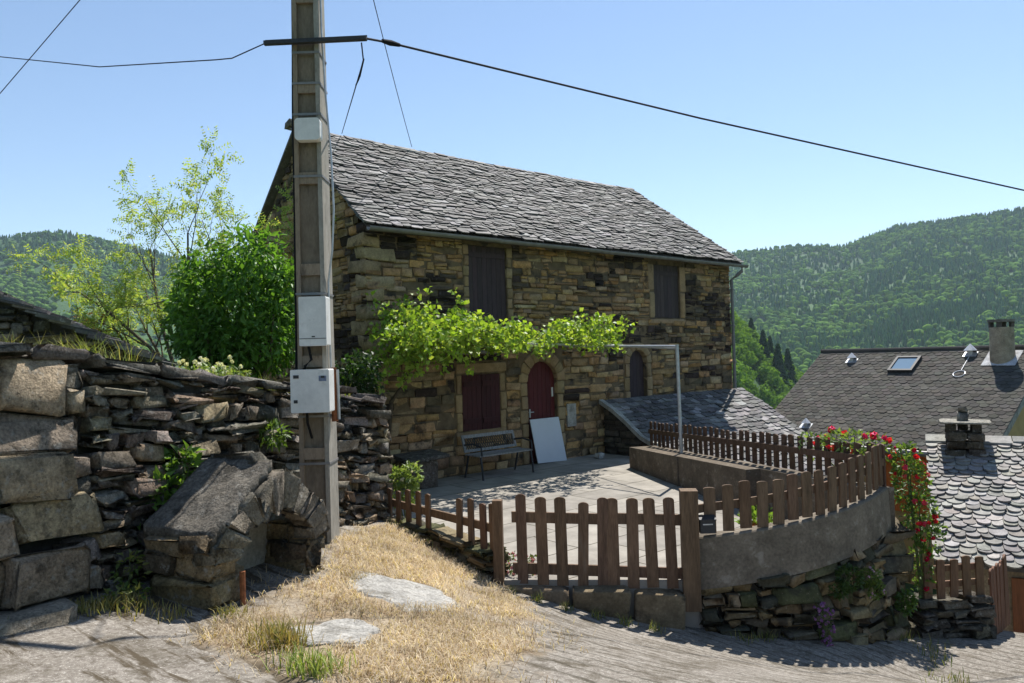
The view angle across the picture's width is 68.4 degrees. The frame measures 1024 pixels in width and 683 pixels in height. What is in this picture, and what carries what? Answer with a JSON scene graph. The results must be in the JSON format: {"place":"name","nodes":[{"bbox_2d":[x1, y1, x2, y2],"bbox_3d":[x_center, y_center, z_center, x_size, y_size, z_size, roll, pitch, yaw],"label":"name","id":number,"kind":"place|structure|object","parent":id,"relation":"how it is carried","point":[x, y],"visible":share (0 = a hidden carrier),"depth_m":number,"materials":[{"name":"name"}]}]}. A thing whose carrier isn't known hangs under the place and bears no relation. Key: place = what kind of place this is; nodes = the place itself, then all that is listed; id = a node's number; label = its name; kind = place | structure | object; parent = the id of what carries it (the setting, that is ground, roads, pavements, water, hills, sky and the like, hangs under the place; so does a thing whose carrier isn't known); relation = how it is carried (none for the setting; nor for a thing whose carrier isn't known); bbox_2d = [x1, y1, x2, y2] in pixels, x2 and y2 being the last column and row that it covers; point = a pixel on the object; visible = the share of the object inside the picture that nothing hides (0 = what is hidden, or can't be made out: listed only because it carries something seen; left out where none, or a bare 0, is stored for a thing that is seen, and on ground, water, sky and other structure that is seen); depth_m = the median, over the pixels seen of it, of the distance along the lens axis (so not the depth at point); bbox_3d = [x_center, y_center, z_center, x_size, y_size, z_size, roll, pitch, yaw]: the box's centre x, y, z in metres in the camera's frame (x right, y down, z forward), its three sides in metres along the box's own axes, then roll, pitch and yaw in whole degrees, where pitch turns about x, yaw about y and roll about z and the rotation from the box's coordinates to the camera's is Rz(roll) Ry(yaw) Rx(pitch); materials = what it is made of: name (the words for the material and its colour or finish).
{"place":"outdoors","nodes":[
{"label":"outdoors","id":0,"kind":"place"},
{"bbox_2d":[167,515,600,682],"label":"dry grass","id":1,"kind":"structure","parent":0,"point":[469,627],"depth_m":5.33,"materials":[{"name":"plant"}]},
{"bbox_2d":[0,520,1023,682],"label":"road","id":2,"kind":"structure","parent":0,"point":[102,648],"depth_m":5.33,"materials":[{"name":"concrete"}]},
{"bbox_2d":[0,596,77,636],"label":"step stone","id":3,"kind":"object","parent":2,"relation":"on","point":[60,611],"visible":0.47,"depth_m":4.74,"materials":[{"name":"grey stone"}]},
{"bbox_2d":[99,549,152,609],"bbox_3d":[-2.726,1.695,5.372,0.345,0.415,0.474,-1,-1,-11],"label":"leafy weed","id":4,"kind":"object","parent":2,"relation":"on","point":[127,584],"visible":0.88,"depth_m":5.41,"materials":[{"name":"green plant"}]},
{"bbox_2d":[8,585,247,624],"bbox_3d":[-2.766,1.785,5.011,1.843,0.279,0.839,-1,-1,-32],"label":"grass fringe","id":5,"kind":"object","parent":2,"relation":"on","point":[105,603],"depth_m":5.14,"materials":[{"name":"plant"}]},
{"bbox_2d":[0,342,395,611],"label":"dry stone wall","id":6,"kind":"structure","parent":2,"relation":"on","point":[87,437],"depth_m":5.60,"materials":[{"name":"grey stone"}]},
{"bbox_2d":[129,440,205,546],"bbox_3d":[-2.815,1.345,6.076,0.446,1.081,0.772,-2,-1,32],"label":"leafy weed","id":7,"kind":"object","parent":6,"relation":"on","point":[158,475],"visible":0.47,"depth_m":6.12,"materials":[{"name":"green plant"}]},
{"bbox_2d":[255,417,292,452],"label":"leafy weed","id":8,"kind":"object","parent":6,"relation":"attached to","point":[279,440],"visible":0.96,"depth_m":7.36,"materials":[{"name":"green plant"}]},
{"bbox_2d":[143,451,329,614],"bbox_3d":[-2.131,1.516,5.966,0.776,1.290,1.350,-2,-1,26],"label":"stone niche","id":9,"kind":"object","parent":2,"relation":"on","point":[214,526],"visible":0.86,"depth_m":5.62,"materials":[{"name":"stone"}]},
{"bbox_2d":[232,610,325,655],"bbox_3d":[-1.421,1.797,4.683,0.664,0.167,0.545,-2,-1,0],"label":"grass tuft","id":10,"kind":"object","parent":2,"relation":"on","point":[278,633],"visible":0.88,"depth_m":4.62,"materials":[{"name":"plant"}]},
{"bbox_2d":[249,640,356,680],"bbox_3d":[-1.148,1.768,4.213,0.565,0.153,0.370,-2,-1,30],"label":"grass tuft","id":11,"kind":"object","parent":2,"relation":"on","point":[320,661],"visible":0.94,"depth_m":4.18,"materials":[{"name":"plant"}]},
{"bbox_2d":[263,0,366,542],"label":"utility pole","id":12,"kind":"object","parent":2,"relation":"on","point":[314,390],"visible":0.99,"depth_m":7.23,"materials":[{"name":"concrete"}]},
{"bbox_2d":[0,0,79,93],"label":"overhead wire","id":13,"kind":"object","parent":12,"relation":"attached to","point":[40,45],"visible":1,"depth_m":9.33,"materials":[{"name":"black rubber"}]},
{"bbox_2d":[0,44,263,66],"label":"overhead wire","id":14,"kind":"object","parent":12,"relation":"attached to","point":[141,64],"visible":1,"depth_m":8.25,"materials":[{"name":"black rubber"}]},
{"bbox_2d":[342,42,364,131],"bbox_3d":[-2.571,-3.465,11.691,0.095,2.230,9.220,-1,-1,-14],"label":"overhead wire","id":15,"kind":"object","parent":12,"relation":"attached to","point":[359,75],"visible":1,"depth_m":7.23,"materials":[{"name":"black rubber"}]},
{"bbox_2d":[373,0,411,146],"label":"overhead wire","id":16,"kind":"object","parent":12,"relation":"attached to","point":[390,67],"visible":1,"depth_m":13.50,"materials":[{"name":"black rubber"}]},
{"bbox_2d":[367,37,1023,190],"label":"overhead wire","id":17,"kind":"object","parent":12,"relation":"attached to","point":[483,65],"visible":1,"depth_m":9.04,"materials":[{"name":"black rubber"}]},
{"bbox_2d":[382,39,400,46],"bbox_3d":[-1.210,-2.969,7.494,0.214,0.065,0.071,-1,-1,-44],"label":"cable clamp","id":18,"kind":"object","parent":17,"relation":"attached to","point":[390,42],"visible":1,"depth_m":7.48,"materials":[{"name":"black rubber"}]},
{"bbox_2d":[291,618,382,648],"bbox_3d":[-1.161,1.939,4.938,0.649,0.162,0.626,-2,-1,0],"label":"flat rock","id":19,"kind":"object","parent":2,"relation":"on","point":[346,629],"visible":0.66,"depth_m":4.90,"materials":[{"name":"grey stone"}]},
{"bbox_2d":[345,571,459,611],"bbox_3d":[-0.877,2.078,6.023,1.000,0.301,1.003,-2,-1,0],"label":"flat rock","id":20,"kind":"object","parent":2,"relation":"on","point":[401,591],"visible":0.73,"depth_m":6.06,"materials":[{"name":"grey stone"}]},
{"bbox_2d":[504,585,685,629],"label":"gate sill","id":21,"kind":"structure","parent":2,"relation":"on","point":[666,607],"depth_m":7.53,"materials":[{"name":"concrete"}]},
{"bbox_2d":[492,499,504,585],"bbox_3d":[-0.140,2.142,7.825,0.100,0.990,0.100,-2,-1,6],"label":"gate post","id":22,"kind":"object","parent":21,"relation":"on","point":[498,539],"visible":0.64,"depth_m":7.78,"materials":[{"name":"brown wood"}]},
{"bbox_2d":[511,494,607,585],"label":"garden gate","id":23,"kind":"structure","parent":22,"relation":"attached to","point":[561,568],"depth_m":7.77,"materials":[{"name":"brown wood"}]},
{"bbox_2d":[679,488,701,611],"bbox_3d":[1.799,2.099,7.615,0.170,1.200,0.170,-2,-1,6],"label":"gate post","id":24,"kind":"object","parent":21,"relation":"on","point":[689,537],"visible":0.93,"depth_m":7.53,"materials":[{"name":"brown wood"}]},
{"bbox_2d":[607,497,681,588],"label":"garden gate","id":25,"kind":"structure","parent":24,"relation":"attached to","point":[632,519],"depth_m":7.67,"materials":[{"name":"brown wood"}]},
{"bbox_2d":[699,515,716,533],"bbox_3d":[1.962,1.838,7.581,0.170,0.172,0.087,-2,-1,0],"label":"mailbox","id":26,"kind":"object","parent":24,"relation":"attached to","point":[706,524],"visible":0.91,"depth_m":7.55,"materials":[{"name":"metal"}]},
{"bbox_2d":[384,518,977,682],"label":"grass fringe","id":27,"kind":"object","parent":2,"relation":"on","point":[655,627],"depth_m":7.43,"materials":[{"name":"plant"}]},
{"bbox_2d":[699,517,916,644],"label":"rubble wall","id":28,"kind":"structure","parent":2,"relation":"on","point":[780,604],"depth_m":7.68,"materials":[{"name":"stone"}]},
{"bbox_2d":[699,486,891,589],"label":"concrete wall","id":29,"kind":"structure","parent":28,"relation":"on","point":[740,556],"depth_m":7.62,"materials":[{"name":"grey concrete"}]},
{"bbox_2d":[698,444,883,532],"bbox_3d":[3.088,1.545,7.940,2.520,0.741,0.372,-1,-1,-20],"label":"front picket fence","id":30,"kind":"object","parent":29,"relation":"on","point":[871,472],"visible":0.99,"depth_m":7.70,"materials":[{"name":"brown wood"}]},
{"bbox_2d":[811,602,835,646],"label":"purple flowers","id":31,"kind":"object","parent":28,"relation":"attached to","point":[827,623],"visible":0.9,"depth_m":7.50,"materials":[{"name":"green plant"}]},
{"bbox_2d":[827,562,865,600],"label":"wall plant","id":32,"kind":"object","parent":28,"relation":"attached to","point":[843,584],"depth_m":7.66,"materials":[{"name":"green plant"}]},
{"bbox_2d":[857,565,886,600],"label":"wall plant","id":33,"kind":"object","parent":28,"relation":"attached to","point":[875,580],"depth_m":7.84,"materials":[{"name":"green plant"}]},
{"bbox_2d":[893,588,918,617],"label":"wall plant","id":34,"kind":"object","parent":28,"relation":"attached to","point":[899,596],"depth_m":8.29,"materials":[{"name":"green plant"}]},
{"bbox_2d":[907,589,996,638],"bbox_3d":[5.035,3.304,8.672,0.999,0.796,0.489,-2,-1,-5],"label":"fence footing","id":35,"kind":"object","parent":2,"relation":"on","point":[974,615],"visible":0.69,"depth_m":8.53,"materials":[{"name":"stone"}]},
{"bbox_2d":[887,440,948,611],"bbox_3d":[4.671,2.222,8.670,0.607,2.192,0.441,-2,-1,0],"label":"rose bush","id":36,"kind":"object","parent":35,"relation":"on","point":[913,503],"visible":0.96,"depth_m":8.61,"materials":[{"name":"green plant"}]},
{"bbox_2d":[923,555,984,599],"bbox_3d":[5.060,2.704,8.653,0.759,0.481,0.062,-1,-1,-8],"label":"picket fence","id":37,"kind":"object","parent":35,"relation":"on","point":[966,581],"visible":0.97,"depth_m":8.63,"materials":[{"name":"brown wood"}]},
{"bbox_2d":[988,554,1010,633],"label":"gate","id":38,"kind":"structure","parent":2,"relation":"on","point":[998,584],"depth_m":9.02,"materials":[{"name":"brown wood"}]},
{"bbox_2d":[0,212,1023,594],"bbox_3d":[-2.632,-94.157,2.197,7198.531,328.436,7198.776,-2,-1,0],"label":"hillside","id":39,"kind":"structure","parent":0,"point":[62,306],"depth_m":963.01,"materials":[{"name":"green plant"}]},
{"bbox_2d":[0,228,252,360],"bbox_3d":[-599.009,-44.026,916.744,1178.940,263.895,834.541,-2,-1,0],"label":"hill forest","id":40,"kind":"object","parent":39,"relation":"on","point":[29,291],"visible":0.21,"depth_m":980.18,"materials":[{"name":"green plant"}]},
{"bbox_2d":[253,118,748,485],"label":"stone house","id":41,"kind":"structure","parent":39,"relation":"on","point":[534,248],"depth_m":16.27,"materials":[{"name":"stone"}]},
{"bbox_2d":[468,245,505,326],"bbox_3d":[-0.513,-1.097,15.419,0.984,1.691,0.057,-1,-1,-41],"label":"loft door","id":42,"kind":"structure","parent":41,"relation":"in","point":[487,291],"depth_m":15.43,"materials":[{"name":"paint"}]},
{"bbox_2d":[527,362,554,461],"bbox_3d":[0.630,1.505,16.308,0.864,2.145,0.121,-1,-1,-41],"label":"door","id":43,"kind":"structure","parent":41,"relation":"in","point":[540,383],"depth_m":16.33,"materials":[{"name":"paint"}]},
{"bbox_2d":[599,388,843,474],"bbox_3d":[5.433,3.202,17.980,5.925,3.900,3.489,-1,-1,-41],"label":"annex","id":44,"kind":"object","parent":41,"relation":"attached to","point":[628,420],"visible":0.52,"depth_m":18.31,"materials":[{"name":"stone"}]},
{"bbox_2d":[748,318,757,342],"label":"conifer","id":45,"kind":"object","parent":39,"relation":"on","point":[751,324],"visible":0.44,"depth_m":309.38,"materials":[{"name":"green plant"}]},
{"bbox_2d":[754,329,771,365],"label":"conifer","id":46,"kind":"object","parent":39,"relation":"on","point":[764,343],"visible":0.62,"depth_m":290.81,"materials":[{"name":"green plant"}]},
{"bbox_2d":[730,309,803,409],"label":"valley wood","id":47,"kind":"object","parent":39,"relation":"on","point":[772,391],"visible":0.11,"depth_m":272.09,"materials":[{"name":"green plant"}]},
{"bbox_2d":[767,335,774,354],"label":"conifer","id":48,"kind":"object","parent":39,"relation":"on","point":[770,346],"visible":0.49,"depth_m":299.14,"materials":[{"name":"green plant"}]},
{"bbox_2d":[771,343,790,387],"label":"conifer","id":49,"kind":"object","parent":39,"relation":"on","point":[778,364],"visible":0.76,"depth_m":283.39,"materials":[{"name":"green plant"}]},
{"bbox_2d":[783,349,797,383],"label":"conifer","id":50,"kind":"object","parent":39,"relation":"on","point":[788,364],"visible":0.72,"depth_m":298.52,"materials":[{"name":"green plant"}]},
{"bbox_2d":[729,206,1023,374],"bbox_3d":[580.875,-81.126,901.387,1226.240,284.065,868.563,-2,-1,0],"label":"hill forest","id":51,"kind":"object","parent":39,"relation":"on","point":[817,331],"visible":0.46,"depth_m":908.39,"materials":[{"name":"green plant"}]},
{"bbox_2d":[775,319,1023,589],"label":"grey roofed house","id":52,"kind":"structure","parent":39,"relation":"on","point":[905,395],"depth_m":21.76,"materials":[{"name":"stone"}]},
{"bbox_2d":[925,406,1023,632],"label":"slate roofed house","id":53,"kind":"structure","parent":39,"relation":"on","point":[977,486],"depth_m":12.23,"materials":[{"name":"stone"}]},
{"bbox_2d":[1011,577,1023,632],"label":"door","id":54,"kind":"structure","parent":53,"relation":"in","point":[1017,583],"depth_m":10.87,"materials":[{"name":"paint"}]},
{"bbox_2d":[0,0,1023,261],"label":"sky","id":55,"kind":"structure","parent":0,"point":[932,84],"materials":[{"name":"blue"}]},
{"bbox_2d":[392,453,771,628],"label":"terrace","id":56,"kind":"structure","parent":0,"point":[590,480],"depth_m":12.32,"materials":[{"name":"grey concrete"}]},
{"bbox_2d":[388,459,424,517],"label":"pale plant","id":57,"kind":"object","parent":56,"relation":"on","point":[402,476],"visible":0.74,"depth_m":9.88,"materials":[{"name":"green plant"}]},
{"bbox_2d":[391,449,449,489],"bbox_3d":[-1.635,2.312,13.505,0.965,0.639,0.606,-1,-1,-42],"label":"stone table","id":58,"kind":"object","parent":56,"relation":"on","point":[427,459],"visible":0.73,"depth_m":13.39,"materials":[{"name":"grey stone"}]},
{"bbox_2d":[381,516,510,581],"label":"stone wall","id":59,"kind":"structure","parent":56,"relation":"on","point":[464,549],"depth_m":8.24,"materials":[{"name":"grey stone"}]},
{"bbox_2d":[387,488,492,550],"bbox_3d":[-0.866,1.989,8.746,0.056,0.511,2.206,-1,-1,-40],"label":"short picket fence","id":60,"kind":"object","parent":59,"relation":"on","point":[481,524],"visible":0.84,"depth_m":8.51,"materials":[{"name":"brown wood"}]},
{"bbox_2d":[461,430,533,480],"bbox_3d":[-0.268,2.199,14.680,1.320,0.806,0.656,-1,-1,-41],"label":"garden bench","id":61,"kind":"object","parent":56,"relation":"on","point":[481,454],"visible":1,"depth_m":14.77,"materials":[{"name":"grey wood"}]},
{"bbox_2d":[504,551,536,575],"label":"pink flowers","id":62,"kind":"object","parent":56,"relation":"on","point":[531,558],"visible":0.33,"depth_m":8.02,"materials":[{"name":"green plant"}]},
{"bbox_2d":[530,417,566,462],"bbox_3d":[0.782,2.118,16.157,0.920,0.946,0.160,-1,-1,-41],"label":"leaning board","id":63,"kind":"object","parent":56,"relation":"on","point":[548,440],"visible":1,"depth_m":16.14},
{"bbox_2d":[594,452,604,458],"bbox_3d":[1.915,2.506,16.532,0.183,0.148,0.171,-1,-1,-38],"label":"loose stone","id":64,"kind":"object","parent":56,"relation":"on","point":[599,455],"visible":1,"depth_m":16.49,"materials":[{"name":"grey stone"}]},
{"bbox_2d":[734,505,772,525],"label":"plant","id":65,"kind":"object","parent":56,"relation":"on","point":[754,516],"visible":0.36,"depth_m":8.69,"materials":[{"name":"plant"}]},
{"bbox_2d":[629,446,894,527],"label":"parapet","id":66,"kind":"structure","parent":56,"relation":"on","point":[688,469],"depth_m":11.87,"materials":[{"name":"concrete"}]},
{"bbox_2d":[386,342,682,452],"bbox_3d":[0.407,1.066,15.300,5.245,2.111,3.849,-2,-1,0],"label":"pergola frame","id":67,"kind":"object","parent":66,"relation":"on","point":[676,347],"visible":0.52,"depth_m":13.47,"materials":[{"name":"grey metal"}]},
{"bbox_2d":[363,286,637,476],"bbox_3d":[0.178,0.828,14.356,6.708,3.600,2.554,-1,-1,-40],"label":"grape vine","id":68,"kind":"object","parent":67,"relation":"on","point":[418,335],"visible":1,"depth_m":13.02,"materials":[{"name":"green plant"}]},
{"bbox_2d":[648,421,886,486],"bbox_3d":[3.483,1.626,11.863,0.085,0.775,6.843,-1,-1,-12],"label":"back picket fence","id":69,"kind":"object","parent":66,"relation":"on","point":[783,448],"visible":0.94,"depth_m":11.05,"materials":[{"name":"brown wood"}]},
{"bbox_2d":[797,425,895,465],"bbox_3d":[4.157,1.379,9.439,0.500,0.689,1.678,-1,-1,-10],"label":"geranium","id":70,"kind":"object","parent":69,"relation":"attached to","point":[873,436],"visible":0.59,"depth_m":9.29,"materials":[{"name":"green plant"}]},
{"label":"garden ground","id":71,"kind":"structure","parent":0,"visible":0},
{"bbox_2d":[0,330,158,361],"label":"tall grass","id":72,"kind":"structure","parent":71,"relation":"on","point":[67,346],"depth_m":7.64,"materials":[{"name":"plant"}]},
{"bbox_2d":[0,291,177,366],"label":"stone shed","id":73,"kind":"structure","parent":71,"relation":"on","point":[20,319],"depth_m":8.62,"materials":[{"name":"stone"}]},
{"bbox_2d":[70,307,109,333],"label":"rusty shrub","id":74,"kind":"object","parent":71,"relation":"on","point":[90,320],"visible":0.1,"depth_m":12.97,"materials":[{"name":"green plant"}]},
{"bbox_2d":[3,125,338,361],"bbox_3d":[-5.422,-1.226,14.129,4.064,4.290,6.198,-2,-1,21],"label":"airy tree","id":75,"kind":"object","parent":71,"relation":"on","point":[120,302],"visible":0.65,"depth_m":12.92,"materials":[{"name":"green plant"}]},
{"bbox_2d":[9,341,350,396],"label":"wall top grass","id":76,"kind":"structure","parent":71,"relation":"on","point":[229,373],"depth_m":7.61,"materials":[{"name":"plant"}]},
{"bbox_2d":[137,355,250,376],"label":"white flower plant","id":77,"kind":"object","parent":71,"relation":"on","point":[204,366],"visible":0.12,"depth_m":8.53,"materials":[{"name":"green plant"}]},
{"bbox_2d":[155,220,294,379],"bbox_3d":[-4.016,-0.385,11.123,2.309,2.922,2.193,-2,-1,0],"label":"round bush","id":78,"kind":"object","parent":71,"relation":"on","point":[260,331],"visible":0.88,"depth_m":10.57,"materials":[{"name":"green plant"}]},
{"bbox_2d":[335,348,384,395],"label":"ivy shrub","id":79,"kind":"object","parent":71,"relation":"on","point":[353,370],"visible":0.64,"depth_m":11.77,"materials":[{"name":"green plant"}]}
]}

